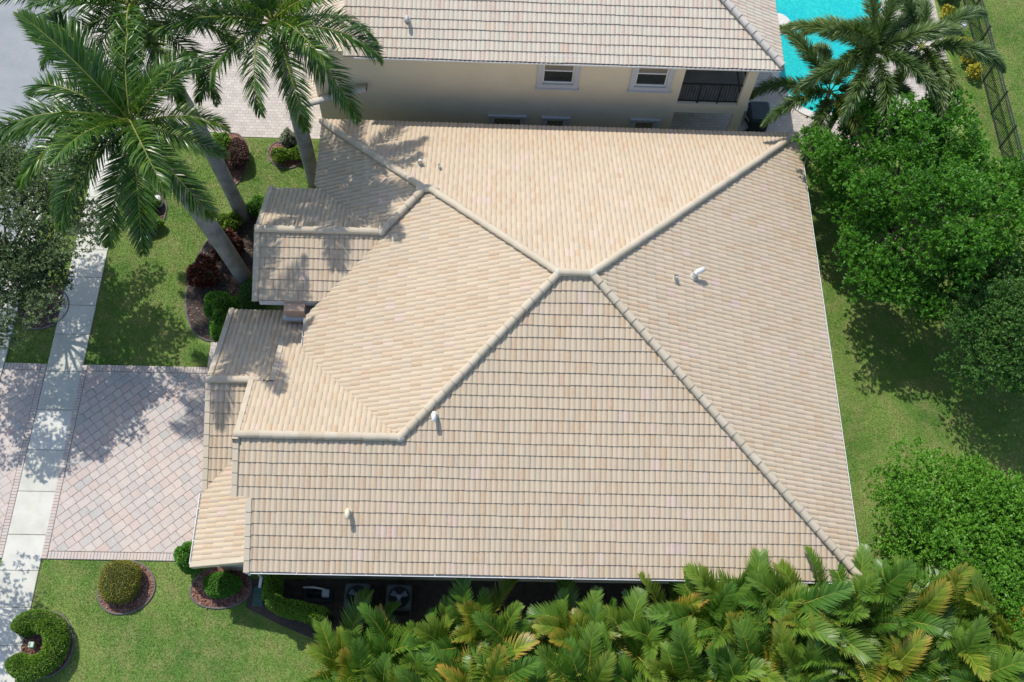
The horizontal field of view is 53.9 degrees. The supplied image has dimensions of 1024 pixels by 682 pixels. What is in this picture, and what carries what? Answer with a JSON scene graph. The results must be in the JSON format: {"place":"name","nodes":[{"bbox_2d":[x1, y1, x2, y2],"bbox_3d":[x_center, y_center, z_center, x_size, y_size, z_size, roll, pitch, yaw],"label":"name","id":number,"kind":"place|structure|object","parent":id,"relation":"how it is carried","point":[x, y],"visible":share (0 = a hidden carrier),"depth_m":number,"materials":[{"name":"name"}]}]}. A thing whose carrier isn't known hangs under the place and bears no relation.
{"place":"outdoors","nodes":[
{"label":"outdoors","id":0,"kind":"place"},
{"bbox_2d":[0,0,77,289],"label":"road","id":1,"kind":"structure","parent":0,"point":[19,62],"depth_m":43.02,"materials":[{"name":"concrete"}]},
{"bbox_2d":[0,0,160,681],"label":"sidewalk","id":2,"kind":"structure","parent":0,"point":[20,564],"depth_m":35.69,"materials":[{"name":"concrete"}]},
{"bbox_2d":[0,363,209,560],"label":"driveway","id":3,"kind":"structure","parent":0,"point":[129,485],"depth_m":35.47,"materials":[{"name":"stone"}]},
{"bbox_2d":[136,0,321,138],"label":"neighbour driveway","id":4,"kind":"structure","parent":0,"point":[241,118],"depth_m":42.60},
{"bbox_2d":[0,0,1023,681],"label":"ground","id":5,"kind":"structure","parent":0,"point":[292,648],"depth_m":37.55,"materials":[{"name":"green plant"}]},
{"bbox_2d":[18,285,69,329],"bbox_3d":[-17.690,-1.313,37.999,1.975,0.131,1.976,1,64,-2],"label":"mulch bed","id":6,"kind":"object","parent":5,"relation":"on","point":[44,324],"visible":0.41,"depth_m":37.87,"materials":[{"name":"soil"}]},
{"bbox_2d":[0,116,108,352],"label":"street oak","id":7,"kind":"object","parent":6,"relation":"on","point":[26,265],"visible":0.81,"depth_m":32.92,"materials":[{"name":"green plant"}]},
{"bbox_2d":[19,610,73,678],"bbox_3d":[-15.072,9.843,32.665,1.737,0.133,2.206,1,64,-2],"label":"mulch bed","id":8,"kind":"object","parent":5,"relation":"on","point":[37,640],"visible":0.22,"depth_m":32.63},
{"bbox_2d":[28,642,37,648],"bbox_3d":[-15.435,9.818,32.474,0.180,0.400,0.180,1,64,-2],"label":"path light","id":9,"kind":"object","parent":8,"relation":"on","point":[33,645],"visible":1,"depth_m":32.32,"materials":[{"name":"white plastic"}]},
{"bbox_2d":[4,608,71,681],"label":"horseshoe hedge","id":10,"kind":"object","parent":8,"relation":"on","point":[49,657],"visible":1,"depth_m":32.01,"materials":[{"name":"green plant"}]},
{"bbox_2d":[0,0,94,380],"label":"curb","id":11,"kind":"structure","parent":5,"relation":"on","point":[3,354],"depth_m":37.81,"materials":[{"name":"concrete"}]},
{"bbox_2d":[69,2,126,140],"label":"neighbour apron","id":12,"kind":"object","parent":5,"relation":"on","point":[99,38],"visible":0.11,"depth_m":43.80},
{"bbox_2d":[0,0,250,223],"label":"royal palm","id":13,"kind":"object","parent":5,"relation":"on","point":[221,171],"visible":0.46,"depth_m":31.96,"materials":[{"name":"green plant"}]},
{"bbox_2d":[0,7,252,285],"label":"royal palm","id":14,"kind":"object","parent":5,"relation":"on","point":[107,93],"visible":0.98,"depth_m":29.65,"materials":[{"name":"green plant"}]},
{"bbox_2d":[97,560,155,614],"bbox_3d":[-12.840,8.192,33.559,1.915,0.134,1.835,1,64,-2],"label":"mulch bed","id":15,"kind":"object","parent":5,"relation":"on","point":[143,596],"visible":0.44,"depth_m":33.40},
{"bbox_2d":[97,560,141,604],"bbox_3d":[-12.929,7.928,33.206,1.385,0.886,1.476,1,64,-2],"label":"clipped mound","id":16,"kind":"object","parent":15,"relation":"on","point":[119,582],"visible":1,"depth_m":32.94,"materials":[{"name":"green plant"}]},
{"bbox_2d":[127,191,166,237],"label":"mulch bed","id":17,"kind":"object","parent":5,"relation":"on","point":[162,210],"visible":0.18,"depth_m":40.02,"materials":[{"name":"soil"}]},
{"bbox_2d":[129,209,164,232],"bbox_3d":[-14.287,-4.728,39.436,1.386,0.677,1.125,1,64,-2],"label":"green shrub","id":18,"kind":"object","parent":17,"relation":"on","point":[160,221],"visible":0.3,"depth_m":39.30,"materials":[{"name":"green plant"}]},
{"bbox_2d":[138,187,162,208],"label":"green shrub","id":19,"kind":"object","parent":17,"relation":"on","point":[157,202],"visible":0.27,"depth_m":39.76,"materials":[{"name":"green plant"}]},
{"bbox_2d":[154,195,162,206],"bbox_3d":[-14.095,-5.563,39.999,0.350,0.500,0.330,1,64,-2],"label":"white box","id":20,"kind":"object","parent":17,"relation":"on","point":[159,197],"visible":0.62,"depth_m":39.87,"materials":[{"name":"plastic"}]},
{"bbox_2d":[173,541,202,574],"bbox_3d":[-10.602,7.107,33.058,0.932,2.116,1.063,1,64,-2],"label":"topiary ball","id":21,"kind":"object","parent":5,"relation":"on","point":[181,554],"visible":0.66,"depth_m":32.41,"materials":[{"name":"green plant"}]},
{"bbox_2d":[207,342,217,366],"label":"entry walk","id":22,"kind":"structure","parent":5,"relation":"on","point":[212,348],"depth_m":37.46,"materials":[{"name":"beige concrete"}]},
{"bbox_2d":[189,566,251,609],"bbox_3d":[-9.723,8.219,33.669,2.078,0.130,1.498,1,64,-2],"label":"mulch bed","id":23,"kind":"object","parent":5,"relation":"on","point":[199,596],"visible":0.58,"depth_m":33.57,"materials":[{"name":"brown wood"}]},
{"bbox_2d":[202,571,242,598],"bbox_3d":[-9.592,8.050,33.280,1.341,0.862,0.912,1,64,-2],"label":"round shrub","id":24,"kind":"object","parent":23,"relation":"on","point":[219,585],"visible":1,"depth_m":33.08,"materials":[{"name":"green plant"}]},
{"bbox_2d":[185,215,257,341],"bbox_3d":[-11.038,-2.601,38.891,2.860,0.127,5.851,1,64,-2],"label":"mulch bed","id":25,"kind":"object","parent":5,"relation":"on","point":[198,320],"visible":0.27,"depth_m":38.59,"materials":[{"name":"soil"}]},
{"bbox_2d":[185,253,221,291],"bbox_3d":[-11.697,-2.671,38.154,1.460,1.362,1.532,1,64,-2],"label":"red shrub","id":26,"kind":"object","parent":25,"relation":"on","point":[202,273],"visible":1,"depth_m":37.87,"materials":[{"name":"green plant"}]},
{"bbox_2d":[209,308,226,341],"bbox_3d":[-10.793,-0.596,37.285,0.832,1.172,1.358,1,64,-2],"label":"green shrub","id":27,"kind":"object","parent":25,"relation":"on","point":[217,319],"visible":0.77,"depth_m":36.92,"materials":[{"name":"green plant"}]},
{"bbox_2d":[203,290,240,316],"bbox_3d":[-10.849,-1.388,37.705,1.504,1.106,1.136,1,64,-2],"label":"green shrub","id":28,"kind":"object","parent":25,"relation":"on","point":[224,301],"visible":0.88,"depth_m":37.42,"materials":[{"name":"green plant"}]},
{"bbox_2d":[209,228,245,262],"bbox_3d":[-10.875,-3.739,38.665,1.330,1.438,1.517,1,64,-2],"label":"red shrub","id":29,"kind":"object","parent":25,"relation":"on","point":[239,244],"visible":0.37,"depth_m":38.48,"materials":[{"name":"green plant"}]},
{"bbox_2d":[216,211,242,231],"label":"lime shrub","id":30,"kind":"object","parent":25,"relation":"on","point":[232,220],"visible":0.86,"depth_m":39.22,"materials":[{"name":"green plant"}]},
{"bbox_2d":[237,276,265,310],"bbox_3d":[-9.750,-1.807,37.968,1.195,1.078,1.537,1,64,-2],"label":"green shrub","id":31,"kind":"object","parent":25,"relation":"on","point":[244,296],"visible":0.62,"depth_m":37.62,"materials":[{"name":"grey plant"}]},
{"bbox_2d":[246,195,263,215],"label":"green shrub","id":32,"kind":"object","parent":25,"relation":"on","point":[254,205],"visible":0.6,"depth_m":39.63,"materials":[{"name":"green plant"}]},
{"bbox_2d":[226,132,248,184],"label":"mulch bed","id":33,"kind":"object","parent":5,"relation":"on","point":[237,175],"visible":0.22,"depth_m":40.98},
{"bbox_2d":[212,131,231,159],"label":"green shrub","id":34,"kind":"object","parent":33,"relation":"on","point":[224,138],"visible":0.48,"depth_m":40.36,"materials":[{"name":"green plant"}]},
{"bbox_2d":[224,137,249,170],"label":"purple shrub","id":35,"kind":"object","parent":33,"relation":"on","point":[238,155],"visible":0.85,"depth_m":40.46,"materials":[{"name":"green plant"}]},
{"bbox_2d":[137,0,384,189],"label":"royal palm","id":36,"kind":"object","parent":5,"relation":"on","point":[254,13],"visible":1,"depth_m":31.91,"materials":[{"name":"green plant"}]},
{"bbox_2d":[267,141,301,168],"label":"mulch bed","id":37,"kind":"object","parent":5,"relation":"on","point":[289,164],"visible":0.45,"depth_m":41.28,"materials":[{"name":"brown soil"}]},
{"bbox_2d":[270,147,288,164],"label":"lime shrub","id":38,"kind":"object","parent":37,"relation":"on","point":[278,155],"visible":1,"depth_m":40.89,"materials":[{"name":"green plant"}]},
{"bbox_2d":[279,127,296,147],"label":"silver shrub","id":39,"kind":"object","parent":37,"relation":"on","point":[287,138],"visible":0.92,"depth_m":41.05,"materials":[{"name":"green plant"}]},
{"bbox_2d":[288,145,301,160],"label":"lime shrub","id":40,"kind":"object","parent":37,"relation":"on","point":[294,153],"visible":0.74,"depth_m":40.98,"materials":[{"name":"green plant"}]},
{"bbox_2d":[246,579,349,637],"bbox_3d":[-7.151,8.872,33.500,3.350,0.030,1.950,1,64,-2],"label":"side bed","id":41,"kind":"object","parent":5,"relation":"on","point":[294,589],"visible":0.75,"depth_m":33.58,"materials":[{"name":"soil"}]},
{"bbox_2d":[261,574,332,625],"bbox_3d":[-7.101,8.549,32.622,2.645,1.820,1.156,33,67,13],"label":"clipped hedge","id":42,"kind":"object","parent":41,"relation":"on","point":[274,599],"visible":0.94,"depth_m":32.09,"materials":[{"name":"green plant"}]},
{"bbox_2d":[303,586,333,602],"bbox_3d":[-6.463,8.390,33.467,1.000,0.560,0.500,1,64,-2],"label":"pool pump","id":43,"kind":"object","parent":41,"relation":"on","point":[312,594],"visible":0.98,"depth_m":33.52,"materials":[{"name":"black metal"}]},
{"bbox_2d":[189,118,861,605],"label":"house","id":44,"kind":"structure","parent":5,"relation":"on","point":[561,354],"depth_m":31.89,"materials":[{"name":"beige tile"}]},
{"bbox_2d":[344,508,352,519],"bbox_3d":[-4.987,5.234,30.578,0.253,0.363,0.433,1,64,-2],"label":"roof vent","id":45,"kind":"object","parent":44,"relation":"attached to","point":[348,512],"visible":1,"depth_m":30.45,"materials":[{"name":"beige plastic"}]},
{"bbox_2d":[415,157,424,166],"bbox_3d":[-3.267,-6.364,35.773,0.378,0.330,0.378,1,64,-2],"label":"vent pipe","id":46,"kind":"object","parent":44,"relation":"on","point":[420,162],"visible":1,"depth_m":35.76,"materials":[{"name":"white plastic"}]},
{"bbox_2d":[430,411,438,421],"bbox_3d":[-2.381,2.292,30.789,0.253,0.363,0.433,1,64,-2],"label":"roof vent","id":47,"kind":"object","parent":44,"relation":"attached to","point":[434,415],"visible":1,"depth_m":30.65,"materials":[{"name":"white plastic"}]},
{"bbox_2d":[673,274,678,282],"bbox_3d":[5.314,-2.043,32.661,0.252,0.270,0.252,1,64,-2],"label":"vent pipe","id":48,"kind":"object","parent":44,"relation":"on","point":[676,279],"visible":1,"depth_m":32.66,"materials":[{"name":"white plastic"}]},
{"bbox_2d":[690,267,704,280],"bbox_3d":[6.066,-2.235,33.033,0.498,0.410,0.292,-35,70,-17],"label":"roof vent","id":49,"kind":"object","parent":44,"relation":"attached to","point":[694,275],"visible":1,"depth_m":32.93,"materials":[{"name":"white plastic"}]},
{"bbox_2d":[302,0,784,130],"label":"neighbour house","id":50,"kind":"structure","parent":5,"relation":"on","point":[647,64],"depth_m":36.80,"materials":[{"name":"tile"}]},
{"bbox_2d":[404,15,409,22],"bbox_3d":[-3.788,-11.596,36.284,0.228,0.332,0.390,1,64,-2],"label":"roof vent","id":51,"kind":"object","parent":50,"relation":"on","point":[407,19],"visible":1,"depth_m":36.15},
{"bbox_2d":[488,114,526,124],"bbox_3d":[-0.213,-8.551,40.443,1.540,1.680,0.200,1,64,-2],"label":"window","id":52,"kind":"structure","parent":50,"relation":"in","point":[506,119],"depth_m":39.94,"materials":[{"name":"clear glass"}]},
{"bbox_2d":[541,116,569,125],"bbox_3d":[1.705,-8.501,40.506,1.140,1.660,0.200,1,64,-2],"label":"window","id":53,"kind":"structure","parent":50,"relation":"in","point":[546,120],"depth_m":39.91,"materials":[{"name":"clear glass"}]},
{"bbox_2d":[535,55,582,90],"bbox_3d":[1.742,-10.000,37.431,1.670,1.860,0.200,1,64,-2],"label":"window","id":54,"kind":"structure","parent":50,"relation":"in","point":[549,74],"depth_m":37.76,"materials":[{"name":"white glass"}]},
{"bbox_2d":[630,118,660,128],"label":"window","id":55,"kind":"structure","parent":50,"relation":"in","point":[638,123],"depth_m":40.02,"materials":[{"name":"clear glass"}]},
{"bbox_2d":[627,58,679,93],"bbox_3d":[5.239,-9.917,37.529,1.690,1.860,0.200,1,64,-2],"label":"window","id":56,"kind":"structure","parent":50,"relation":"in","point":[647,77],"depth_m":37.86,"materials":[{"name":"white glass"}]},
{"bbox_2d":[346,579,1006,681],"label":"palm bed","id":57,"kind":"object","parent":5,"relation":"on","point":[429,594],"visible":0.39,"depth_m":33.94,"materials":[{"name":"soil"}]},
{"bbox_2d":[309,636,408,681],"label":"clumping palm","id":58,"kind":"object","parent":57,"relation":"on","point":[383,664],"visible":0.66,"depth_m":29.86,"materials":[{"name":"green plant"}]},
{"bbox_2d":[343,583,374,615],"bbox_3d":[-5.079,8.494,33.263,1.000,0.934,1.000,1,64,-2],"label":"air conditioner","id":59,"kind":"object","parent":57,"relation":"on","point":[351,589],"visible":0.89,"depth_m":33.00,"materials":[{"name":"paint"}]},
{"bbox_2d":[293,587,428,681],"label":"clumping palm","id":60,"kind":"object","parent":57,"relation":"on","point":[325,636],"visible":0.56,"depth_m":31.67,"materials":[{"name":"green plant"}]},
{"bbox_2d":[331,602,437,681],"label":"clumping palm","id":61,"kind":"object","parent":57,"relation":"on","point":[376,618],"visible":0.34,"depth_m":30.84,"materials":[{"name":"green plant"}]},
{"bbox_2d":[385,584,415,617],"bbox_3d":[-3.710,8.544,33.293,1.000,0.934,1.000,1,64,-2],"label":"air conditioner","id":62,"kind":"object","parent":57,"relation":"on","point":[405,595],"visible":0.93,"depth_m":32.99,"materials":[{"name":"paint"}]},
{"bbox_2d":[377,650,447,681],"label":"clumping palm","id":63,"kind":"object","parent":57,"relation":"on","point":[400,673],"visible":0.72,"depth_m":29.76,"materials":[{"name":"green plant"}]},
{"bbox_2d":[381,594,493,681],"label":"clumping palm","id":64,"kind":"object","parent":57,"relation":"on","point":[438,628],"visible":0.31,"depth_m":30.81,"materials":[{"name":"green plant"}]},
{"bbox_2d":[413,604,539,681],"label":"clumping palm","id":65,"kind":"object","parent":57,"relation":"on","point":[498,662],"visible":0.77,"depth_m":29.84,"materials":[{"name":"green plant"}]},
{"bbox_2d":[420,577,550,681],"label":"clumping palm","id":66,"kind":"object","parent":57,"relation":"on","point":[466,607],"visible":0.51,"depth_m":31.00,"materials":[{"name":"green plant"}]},
{"bbox_2d":[462,647,555,681],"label":"clumping palm","id":67,"kind":"object","parent":57,"relation":"on","point":[540,672],"visible":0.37,"depth_m":30.26,"materials":[{"name":"green plant"}]},
{"bbox_2d":[470,595,590,681],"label":"clumping palm","id":68,"kind":"object","parent":57,"relation":"on","point":[497,630],"visible":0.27,"depth_m":30.60,"materials":[{"name":"green plant"}]},
{"bbox_2d":[513,579,633,681],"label":"clumping palm","id":69,"kind":"object","parent":57,"relation":"on","point":[553,622],"visible":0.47,"depth_m":31.02,"materials":[{"name":"green plant"}]},
{"bbox_2d":[535,610,641,681],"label":"clumping palm","id":70,"kind":"object","parent":57,"relation":"on","point":[575,662],"visible":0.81,"depth_m":29.52,"materials":[{"name":"green plant"}]},
{"bbox_2d":[564,584,669,681],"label":"clumping palm","id":71,"kind":"object","parent":57,"relation":"on","point":[637,602],"visible":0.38,"depth_m":30.53,"materials":[{"name":"green plant"}]},
{"bbox_2d":[587,621,696,681],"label":"clumping palm","id":72,"kind":"object","parent":57,"relation":"on","point":[622,671],"visible":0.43,"depth_m":29.87,"materials":[{"name":"green plant"}]},
{"bbox_2d":[607,571,711,681],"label":"clumping palm","id":73,"kind":"object","parent":57,"relation":"on","point":[628,630],"visible":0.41,"depth_m":30.57,"materials":[{"name":"green plant"}]},
{"bbox_2d":[643,565,770,681],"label":"clumping palm","id":74,"kind":"object","parent":57,"relation":"on","point":[707,624],"visible":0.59,"depth_m":30.25,"materials":[{"name":"green plant"}]},
{"bbox_2d":[642,616,772,681],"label":"clumping palm","id":75,"kind":"object","parent":57,"relation":"on","point":[682,638],"visible":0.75,"depth_m":29.41,"materials":[{"name":"green plant"}]},
{"bbox_2d":[670,588,796,681],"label":"clumping palm","id":76,"kind":"object","parent":57,"relation":"on","point":[724,661],"visible":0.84,"depth_m":29.31,"materials":[{"name":"green plant"}]},
{"bbox_2d":[682,547,855,679],"bbox_3d":[7.761,8.579,31.517,4.792,4.918,4.084,-10,65,-7],"label":"clumping palm","id":77,"kind":"object","parent":57,"relation":"on","point":[796,597],"visible":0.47,"depth_m":29.98,"materials":[{"name":"green plant"}]},
{"bbox_2d":[719,606,853,681],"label":"clumping palm","id":78,"kind":"object","parent":57,"relation":"on","point":[783,640],"visible":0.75,"depth_m":29.45,"materials":[{"name":"green plant"}]},
{"bbox_2d":[745,545,882,678],"bbox_3d":[8.687,8.758,31.652,4.282,4.584,3.925,1,64,-2],"label":"clumping palm","id":79,"kind":"object","parent":57,"relation":"on","point":[861,651],"visible":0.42,"depth_m":30.03,"materials":[{"name":"green plant"}]},
{"bbox_2d":[781,587,903,681],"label":"clumping palm","id":80,"kind":"object","parent":57,"relation":"on","point":[856,671],"visible":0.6,"depth_m":29.62,"materials":[{"name":"green plant"}]},
{"bbox_2d":[803,543,918,681],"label":"clumping palm","id":81,"kind":"object","parent":57,"relation":"on","point":[881,612],"visible":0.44,"depth_m":29.91,"materials":[{"name":"green plant"}]},
{"bbox_2d":[824,548,973,681],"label":"clumping palm","id":82,"kind":"object","parent":57,"relation":"on","point":[929,612],"visible":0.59,"depth_m":29.85,"materials":[{"name":"green plant"}]},
{"bbox_2d":[859,618,958,681],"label":"clumping palm","id":83,"kind":"object","parent":57,"relation":"on","point":[915,650],"visible":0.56,"depth_m":29.66,"materials":[{"name":"green plant"}]},
{"bbox_2d":[908,541,1002,681],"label":"clumping palm","id":84,"kind":"object","parent":57,"relation":"on","point":[972,610],"visible":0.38,"depth_m":29.95,"materials":[{"name":"green plant"}]},
{"bbox_2d":[892,613,1023,681],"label":"clumping palm","id":85,"kind":"object","parent":57,"relation":"on","point":[1003,670],"visible":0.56,"depth_m":29.27,"materials":[{"name":"green plant"}]},
{"bbox_2d":[949,634,1022,681],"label":"clumping palm","id":86,"kind":"object","parent":57,"relation":"on","point":[962,676],"visible":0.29,"depth_m":29.15,"materials":[{"name":"green plant"}]},
{"bbox_2d":[954,567,1023,664],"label":"clumping palm","id":87,"kind":"object","parent":57,"relation":"on","point":[1007,637],"visible":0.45,"depth_m":30.39,"materials":[{"name":"green plant"}]},
{"bbox_2d":[782,0,962,160],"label":"foxtail palm","id":88,"kind":"object","parent":5,"relation":"on","point":[844,31],"visible":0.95,"depth_m":36.62,"materials":[{"name":"green plant"}]},
{"bbox_2d":[791,80,1023,326],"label":"broadleaf tree","id":89,"kind":"object","parent":5,"relation":"on","point":[915,136],"visible":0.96,"depth_m":35.45,"materials":[{"name":"green plant"}]},
{"bbox_2d":[862,435,1023,635],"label":"broadleaf tree","id":90,"kind":"object","parent":5,"relation":"on","point":[981,519],"visible":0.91,"depth_m":32.00,"materials":[{"name":"green plant"}]},
{"bbox_2d":[939,4,955,20],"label":"yellow croton","id":91,"kind":"object","parent":5,"relation":"on","point":[944,10],"visible":0.76,"depth_m":45.55,"materials":[{"name":"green plant"}]},
{"bbox_2d":[960,53,977,63],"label":"yellow croton","id":92,"kind":"object","parent":5,"relation":"on","point":[970,61],"visible":0.34,"depth_m":44.47,"materials":[{"name":"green plant"}]},
{"bbox_2d":[965,62,981,80],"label":"yellow croton","id":93,"kind":"object","parent":5,"relation":"on","point":[976,66],"visible":0.99,"depth_m":44.12,"materials":[{"name":"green plant"}]},
{"bbox_2d":[928,246,1023,401],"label":"broadleaf tree","id":94,"kind":"object","parent":5,"relation":"on","point":[1004,341],"visible":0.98,"depth_m":34.60,"materials":[{"name":"green plant"}]},
{"bbox_2d":[963,0,1023,167],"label":"fence","id":95,"kind":"object","parent":5,"relation":"on","point":[988,29],"visible":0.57,"depth_m":43.26,"materials":[{"name":"black metal"}]},
{"bbox_2d":[670,0,947,162],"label":"patio","id":96,"kind":"structure","parent":0,"point":[794,121],"depth_m":43.14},
{"bbox_2d":[738,110,748,130],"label":"patio chair","id":97,"kind":"object","parent":96,"relation":"on","point":[742,122],"visible":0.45,"depth_m":42.40,"materials":[{"name":"black"}]},
{"bbox_2d":[744,101,769,131],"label":"covered grill","id":98,"kind":"object","parent":96,"relation":"on","point":[757,112],"visible":0.74,"depth_m":42.08,"materials":[{"name":"black fabric"}]},
{"bbox_2d":[777,13,789,34],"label":"pool step","id":99,"kind":"object","parent":96,"relation":"on","point":[782,18],"visible":0.21,"depth_m":45.53,"materials":[{"name":"white concrete"}]},
{"bbox_2d":[771,0,887,119],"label":"pool coping","id":100,"kind":"object","parent":96,"relation":"on","point":[805,111],"visible":0.11,"depth_m":43.40,"materials":[{"name":"white stone"}]},
{"bbox_2d":[749,23,915,170],"bbox_3d":[12.157,-8.772,39.740,5.987,5.644,6.123,24,66,9],"label":"foxtail palm","id":101,"kind":"object","parent":96,"relation":"on","point":[816,54],"visible":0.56,"depth_m":37.99,"materials":[{"name":"green plant"}]},
{"bbox_2d":[831,0,1007,121],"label":"foxtail palm","id":102,"kind":"object","parent":96,"relation":"on","point":[933,61],"visible":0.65,"depth_m":37.45,"materials":[{"name":"green plant"}]},
{"bbox_2d":[775,0,880,112],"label":"pool water","id":103,"kind":"structure","parent":0,"point":[794,65],"depth_m":45.79,"materials":[{"name":"teal liquid"}]}
]}

